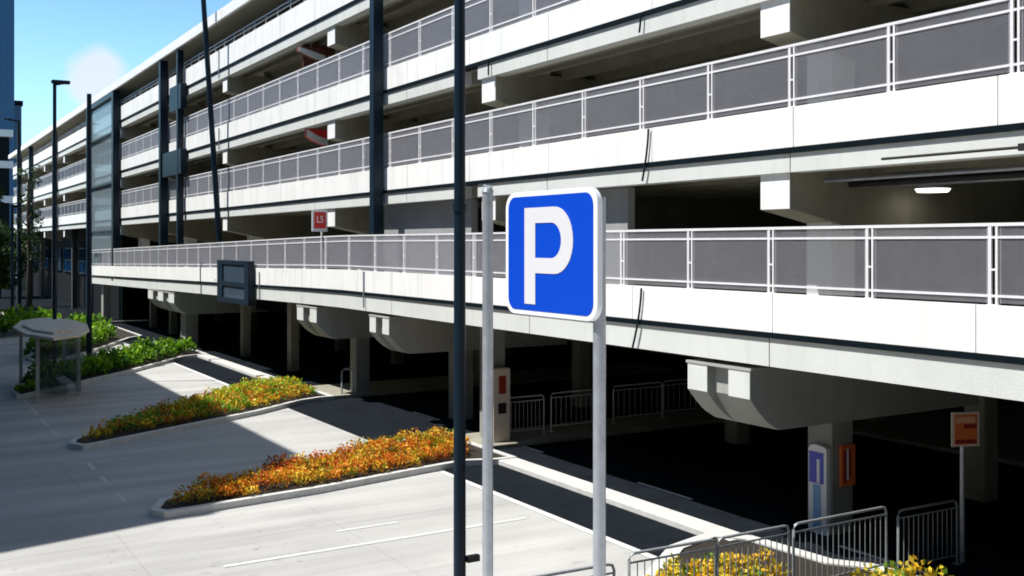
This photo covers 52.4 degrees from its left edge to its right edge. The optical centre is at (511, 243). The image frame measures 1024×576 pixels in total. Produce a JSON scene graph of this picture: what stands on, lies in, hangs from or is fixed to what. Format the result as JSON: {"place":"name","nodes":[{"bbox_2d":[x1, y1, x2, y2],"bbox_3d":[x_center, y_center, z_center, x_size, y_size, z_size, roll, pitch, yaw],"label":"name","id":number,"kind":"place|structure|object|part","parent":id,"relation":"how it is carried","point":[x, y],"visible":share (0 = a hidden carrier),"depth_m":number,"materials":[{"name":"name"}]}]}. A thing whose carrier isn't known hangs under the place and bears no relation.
{"place":"outdoors","nodes":[
{"label":"outdoors","id":0,"kind":"place"},
{"bbox_2d":[0,0,13,227],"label":"office tower","id":1,"kind":"structure","parent":0,"point":[6,58],"depth_m":299.21,"materials":[{"name":"blue glass"}]},
{"bbox_2d":[14,100,22,213],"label":"office tower","id":2,"kind":"structure","parent":0,"point":[18,105],"depth_m":329.25,"materials":[{"name":"blue glass"}]},
{"bbox_2d":[30,325,137,360],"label":"planting soil","id":3,"kind":"structure","parent":0,"point":[121,334],"depth_m":57.28,"materials":[{"name":"brown soil"}]},
{"bbox_2d":[0,304,61,332],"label":"hedge","id":4,"kind":"object","parent":3,"relation":"on","point":[10,318],"visible":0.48,"depth_m":63.99,"materials":[{"name":"green plant"}]},
{"bbox_2d":[23,311,117,355],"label":"green shrubs","id":5,"kind":"object","parent":3,"relation":"on","point":[101,330],"visible":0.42,"depth_m":54.38,"materials":[{"name":"green plant"}]},
{"bbox_2d":[14,0,231,144],"label":"sky","id":6,"kind":"structure","parent":0,"point":[90,45],"materials":[{"name":"blue"}]},
{"bbox_2d":[0,286,286,320],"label":"asphalt forecourt","id":7,"kind":"structure","parent":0,"point":[136,304],"depth_m":93.05,"materials":[{"name":"black asphalt"}]},
{"bbox_2d":[3,118,20,307],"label":"street lamp","id":8,"kind":"object","parent":7,"relation":"on","point":[18,296],"visible":0.86,"depth_m":91.60,"materials":[{"name":"black metal"}]},
{"bbox_2d":[0,219,39,297],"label":"street tree","id":9,"kind":"object","parent":7,"relation":"on","point":[7,234],"visible":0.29,"depth_m":108.19,"materials":[{"name":"green plant"}]},
{"bbox_2d":[14,164,45,306],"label":"street tree","id":10,"kind":"object","parent":7,"relation":"on","point":[30,253],"visible":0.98,"depth_m":92.08,"materials":[{"name":"green plant"}]},
{"bbox_2d":[0,311,656,575],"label":"concrete road","id":11,"kind":"structure","parent":0,"point":[65,510],"depth_m":21.76,"materials":[{"name":"grey concrete"}]},
{"bbox_2d":[0,186,6,252],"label":"street tree","id":12,"kind":"object","parent":11,"relation":"on","point":[2,238],"visible":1,"depth_m":77.08,"materials":[{"name":"green plant"}]},
{"bbox_2d":[0,241,21,290],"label":"street tree","id":13,"kind":"object","parent":11,"relation":"on","point":[5,268],"visible":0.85,"depth_m":87.67,"materials":[{"name":"green plant"}]},
{"bbox_2d":[10,205,23,306],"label":"street lamp","id":14,"kind":"object","parent":11,"relation":"on","point":[12,251],"visible":0.63,"depth_m":72.37,"materials":[{"name":"black metal"}]},
{"bbox_2d":[12,318,88,402],"bbox_3d":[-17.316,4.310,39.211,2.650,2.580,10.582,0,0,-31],"label":"bus shelter","id":15,"kind":"object","parent":11,"relation":"on","point":[51,329],"visible":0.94,"depth_m":38.20,"materials":[{"name":"metal"}]},
{"bbox_2d":[51,79,69,366],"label":"street lamp","id":16,"kind":"object","parent":11,"relation":"on","point":[55,83],"visible":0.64,"depth_m":41.69,"materials":[{"name":"black metal"}]},
{"bbox_2d":[21,399,127,501],"bbox_3d":[-13.000,5.588,29.956,0.209,0.001,17.502,0,0,-32],"label":"road edge line","id":17,"kind":"object","parent":11,"relation":"on","point":[89,464],"visible":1,"depth_m":26.60,"materials":[{"name":"paint"}]},
{"bbox_2d":[25,323,141,363],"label":"kerb","id":18,"kind":"structure","parent":11,"relation":"on","point":[28,358],"depth_m":55.30,"materials":[{"name":"concrete"}]},
{"bbox_2d":[86,94,91,356],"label":"dark post","id":19,"kind":"object","parent":11,"relation":"on","point":[89,240],"visible":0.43,"depth_m":48.42,"materials":[{"name":"black metal"}]},
{"bbox_2d":[11,348,207,399],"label":"kerb","id":20,"kind":"structure","parent":11,"relation":"on","point":[16,394],"depth_m":42.84,"materials":[{"name":"concrete"}]},
{"bbox_2d":[19,349,201,393],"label":"planting soil","id":21,"kind":"structure","parent":20,"relation":"in","point":[128,367],"depth_m":45.05,"materials":[{"name":"brown soil"}]},
{"bbox_2d":[13,335,196,391],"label":"green shrubs","id":22,"kind":"object","parent":21,"relation":"on","point":[105,360],"visible":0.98,"depth_m":44.84,"materials":[{"name":"green plant"}]},
{"bbox_2d":[70,382,334,450],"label":"kerb","id":23,"kind":"structure","parent":11,"relation":"on","point":[74,444],"depth_m":31.41,"materials":[{"name":"concrete"}]},
{"bbox_2d":[77,387,325,443],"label":"planting soil","id":24,"kind":"structure","parent":23,"relation":"in","point":[117,434],"depth_m":31.93,"materials":[{"name":"brown soil"}]},
{"bbox_2d":[81,375,317,439],"bbox_3d":[-9.940,5.208,34.724,3.658,0.542,12.725,0,0,19],"label":"flowering groundcover","id":25,"kind":"object","parent":24,"relation":"on","point":[271,388],"visible":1,"depth_m":34.27,"materials":[{"name":"yellow plant"}]},
{"bbox_2d":[150,439,516,518],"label":"kerb","id":26,"kind":"structure","parent":11,"relation":"on","point":[156,511],"depth_m":23.09,"materials":[{"name":"concrete"}]},
{"bbox_2d":[161,444,504,508],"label":"planting soil","id":27,"kind":"structure","parent":26,"relation":"in","point":[475,452],"depth_m":23.80,"materials":[{"name":"brown soil"}]},
{"bbox_2d":[169,424,471,504],"bbox_3d":[-4.256,5.216,25.261,2.901,0.519,9.244,0,0,42],"label":"flowering groundcover","id":28,"kind":"object","parent":27,"relation":"on","point":[438,443],"visible":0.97,"depth_m":24.86,"materials":[{"name":"orange plant"}]},
{"bbox_2d":[223,517,526,566],"bbox_3d":[-2.618,5.588,20.089,6.200,0.001,1.190,0,0,-31],"label":"lane line","id":29,"kind":"object","parent":11,"relation":"on","point":[340,547],"visible":1,"depth_m":19.60,"materials":[{"name":"paint"}]},
{"bbox_2d":[173,363,656,559],"bbox_3d":[-6.291,5.588,33.041,0.140,0.001,37.000,0,0,-31],"label":"edge line","id":30,"kind":"object","parent":11,"relation":"on","point":[562,520],"visible":0.75,"depth_m":21.64,"materials":[{"name":"paint"}]},
{"bbox_2d":[453,0,479,575],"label":"street lamp","id":31,"kind":"object","parent":11,"relation":"on","point":[461,558],"visible":1,"depth_m":13.45,"materials":[{"name":"black metal"}]},
{"bbox_2d":[535,563,615,575],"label":"guard rail panel","id":32,"kind":"object","parent":11,"relation":"on","point":[613,572],"visible":0.75,"depth_m":14.29,"materials":[{"name":"metal"}]},
{"bbox_2d":[643,532,916,575],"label":"kerb","id":33,"kind":"structure","parent":11,"relation":"on","point":[706,535],"depth_m":18.43,"materials":[{"name":"concrete"}]},
{"bbox_2d":[15,273,1023,575],"bbox_3d":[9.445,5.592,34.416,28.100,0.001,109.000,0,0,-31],"label":"asphalt lane","id":34,"kind":"structure","parent":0,"point":[759,480],"depth_m":26.74,"materials":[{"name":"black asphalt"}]},
{"bbox_2d":[0,129,12,277],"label":"podium building","id":35,"kind":"structure","parent":34,"relation":"on","point":[6,164],"depth_m":149.67,"materials":[{"name":"white paint"}]},
{"bbox_2d":[197,354,739,540],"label":"kerb","id":36,"kind":"structure","parent":34,"relation":"on","point":[679,520],"depth_m":22.80,"materials":[{"name":"concrete"}]},
{"bbox_2d":[8,0,1023,534],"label":"car park building","id":37,"kind":"structure","parent":34,"relation":"on","point":[788,246],"depth_m":25.34,"materials":[{"name":"white paint"}]},
{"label":"window","id":38,"kind":"part","parent":37,"relation":"part of","materials":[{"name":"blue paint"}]},
{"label":"window","id":39,"kind":"part","parent":37,"relation":"part of","materials":[{"name":"blue glass"}]},
{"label":"window","id":40,"kind":"part","parent":37,"relation":"part of","materials":[{"name":"blue glass"}]},
{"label":"window","id":41,"kind":"part","parent":37,"relation":"part of","materials":[{"name":"blue glass"}]},
{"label":"window","id":42,"kind":"part","parent":37,"relation":"part of","materials":[{"name":"blue glass"}]},
{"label":"window","id":43,"kind":"part","parent":37,"relation":"part of","materials":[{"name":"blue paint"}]},
{"bbox_2d":[201,0,221,279],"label":"street lamp","id":44,"kind":"object","parent":37,"relation":"on","point":[212,130],"visible":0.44,"depth_m":46.99,"materials":[{"name":"black metal"}]},
{"bbox_2d":[217,260,253,305],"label":"sign","id":45,"kind":"object","parent":37,"relation":"attached to","point":[235,281],"visible":1,"depth_m":43.52,"materials":[{"name":"grey metal"}]},
{"bbox_2d":[297,43,324,61],"bbox_3d":[-7.667,-7.390,39.712,1.040,0.780,0.270,0,0,-31],"label":"hanging sign","id":46,"kind":"object","parent":37,"relation":"hanging from","point":[316,54],"visible":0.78,"depth_m":39.64,"materials":[{"name":"metal"}]},
{"bbox_2d":[305,128,327,145],"bbox_3d":[-7.412,-4.195,39.398,0.830,0.890,0.270,0,0,-31],"label":"hanging sign","id":47,"kind":"object","parent":37,"relation":"hanging from","point":[318,136],"visible":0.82,"depth_m":39.32,"materials":[{"name":"metal"}]},
{"bbox_2d":[312,210,327,268],"bbox_3d":[-6.644,-0.150,35.874,0.560,2.020,0.151,0,0,-31],"label":"level sign","id":48,"kind":"object","parent":37,"relation":"attached to","point":[319,220],"visible":1,"depth_m":35.83,"materials":[{"name":"red metal"}]},
{"bbox_2d":[839,443,854,486],"bbox_3d":[6.487,4.275,20.113,0.385,0.790,0.063,0,0,-31],"label":"red notice","id":49,"kind":"object","parent":37,"relation":"attached to","point":[846,464],"visible":1,"depth_m":20.07,"materials":[{"name":"metal"}]},
{"bbox_2d":[913,170,952,192],"bbox_3d":[7.785,-1.275,19.245,0.680,0.630,0.680,0,0,-31],"label":"ceiling lamp","id":50,"kind":"object","parent":37,"relation":"attached to","point":[933,189],"visible":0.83,"depth_m":19.02,"materials":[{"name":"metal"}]},
{"bbox_2d":[413,412,926,572],"bbox_3d":[3.438,5.586,23.566,0.120,0.001,25.900,0,0,-31],"label":"dashed line","id":51,"kind":"object","parent":34,"relation":"on","point":[863,553],"visible":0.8,"depth_m":23.10,"materials":[{"name":"paint"}]},
{"bbox_2d":[808,443,829,535],"bbox_3d":[5.937,4.735,20.123,0.139,1.730,0.460,0,0,-31],"label":"ticket totem","id":52,"kind":"object","parent":34,"relation":"on","point":[818,480],"visible":0.91,"depth_m":20.04,"materials":[{"name":"white metal"}]},
{"bbox_2d":[897,500,960,567],"bbox_3d":[7.134,5.029,17.832,1.601,1.141,0.120,0,0,-29],"label":"guard rail panel","id":53,"kind":"object","parent":34,"relation":"on","point":[928,513],"visible":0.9,"depth_m":17.82,"materials":[{"name":"metal"}]},
{"bbox_2d":[951,412,978,562],"bbox_3d":[7.916,4.270,18.233,0.520,2.660,0.161,0,0,-9],"label":"orange sign","id":54,"kind":"object","parent":34,"relation":"on","point":[964,429],"visible":1,"depth_m":18.18,"materials":[{"name":"metal"}]},
{"bbox_2d":[313,362,1023,466],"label":"walkway","id":55,"kind":"structure","parent":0,"point":[931,429],"depth_m":31.93,"materials":[{"name":"grey concrete"}]},
{"bbox_2d":[340,368,353,393],"bbox_3d":[-6.046,5.013,38.163,0.520,0.934,0.120,0,0,-31],"label":"hoop barrier","id":56,"kind":"object","parent":55,"relation":"on","point":[342,380],"visible":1,"depth_m":38.05,"materials":[{"name":"metal"}]},
{"bbox_2d":[493,367,509,442],"bbox_3d":[-0.360,4.465,28.935,0.550,2.030,0.338,0,0,-31],"label":"pay machine","id":57,"kind":"object","parent":55,"relation":"on","point":[501,404],"visible":0.81,"depth_m":28.79,"materials":[{"name":"white metal"}]},
{"bbox_2d":[510,394,546,433],"bbox_3d":[0.387,4.910,29.728,1.370,1.141,0.120,0,0,-31],"label":"guard rail panel","id":58,"kind":"object","parent":55,"relation":"on","point":[543,399],"visible":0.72,"depth_m":29.78,"materials":[{"name":"white paint"}]},
{"bbox_2d":[548,389,592,431],"bbox_3d":[1.826,4.910,30.778,1.720,1.141,0.120,0,0,-31],"label":"guard rail panel","id":59,"kind":"object","parent":55,"relation":"on","point":[551,397],"visible":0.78,"depth_m":30.54,"materials":[{"name":"white paint"}]},
{"bbox_2d":[611,382,663,422],"bbox_3d":[3.918,4.910,32.343,2.020,1.141,0.120,0,0,-31],"label":"guard rail panel","id":60,"kind":"object","parent":55,"relation":"on","point":[640,399],"visible":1,"depth_m":32.38,"materials":[{"name":"white paint"}]},
{"bbox_2d":[662,379,701,416],"bbox_3d":[5.660,4.910,33.519,2.120,1.141,0.120,0,0,-31],"label":"guard rail panel","id":61,"kind":"object","parent":55,"relation":"on","point":[679,395],"visible":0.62,"depth_m":33.30,"materials":[{"name":"white paint"}]},
{"bbox_2d":[668,538,888,575],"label":"planting soil","id":62,"kind":"structure","parent":0,"point":[705,545],"depth_m":18.12,"materials":[{"name":"brown soil"}]},
{"bbox_2d":[628,539,716,575],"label":"guard rail panel","id":63,"kind":"object","parent":62,"relation":"on","point":[677,554],"visible":1,"depth_m":15.10,"materials":[{"name":"metal"}]},
{"bbox_2d":[645,547,791,575],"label":"yellow groundcover","id":64,"kind":"object","parent":62,"relation":"on","point":[710,568],"visible":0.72,"depth_m":16.75,"materials":[{"name":"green plant"}]},
{"bbox_2d":[717,525,789,575],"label":"guard rail panel","id":65,"kind":"object","parent":62,"relation":"on","point":[763,538],"visible":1,"depth_m":15.84,"materials":[{"name":"metal"}]},
{"bbox_2d":[792,506,887,575],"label":"guard rail panel","id":66,"kind":"object","parent":62,"relation":"on","point":[838,524],"visible":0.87,"depth_m":16.82,"materials":[{"name":"metal"}]},
{"bbox_2d":[847,554,953,575],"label":"yellow groundcover","id":67,"kind":"object","parent":62,"relation":"on","point":[910,568],"visible":1,"depth_m":16.37,"materials":[{"name":"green plant"}]},
{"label":"terrace","id":68,"kind":"structure","parent":0,"visible":0},
{"bbox_2d":[482,184,493,575],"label":"steel post","id":69,"kind":"object","parent":68,"relation":"on","point":[487,381],"visible":1,"depth_m":7.81,"materials":[{"name":"grey metal"}]},
{"bbox_2d":[506,187,605,575],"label":"parking sign","id":70,"kind":"object","parent":68,"relation":"on","point":[555,253],"visible":1,"depth_m":6.78,"materials":[{"name":"metal"}]}
]}

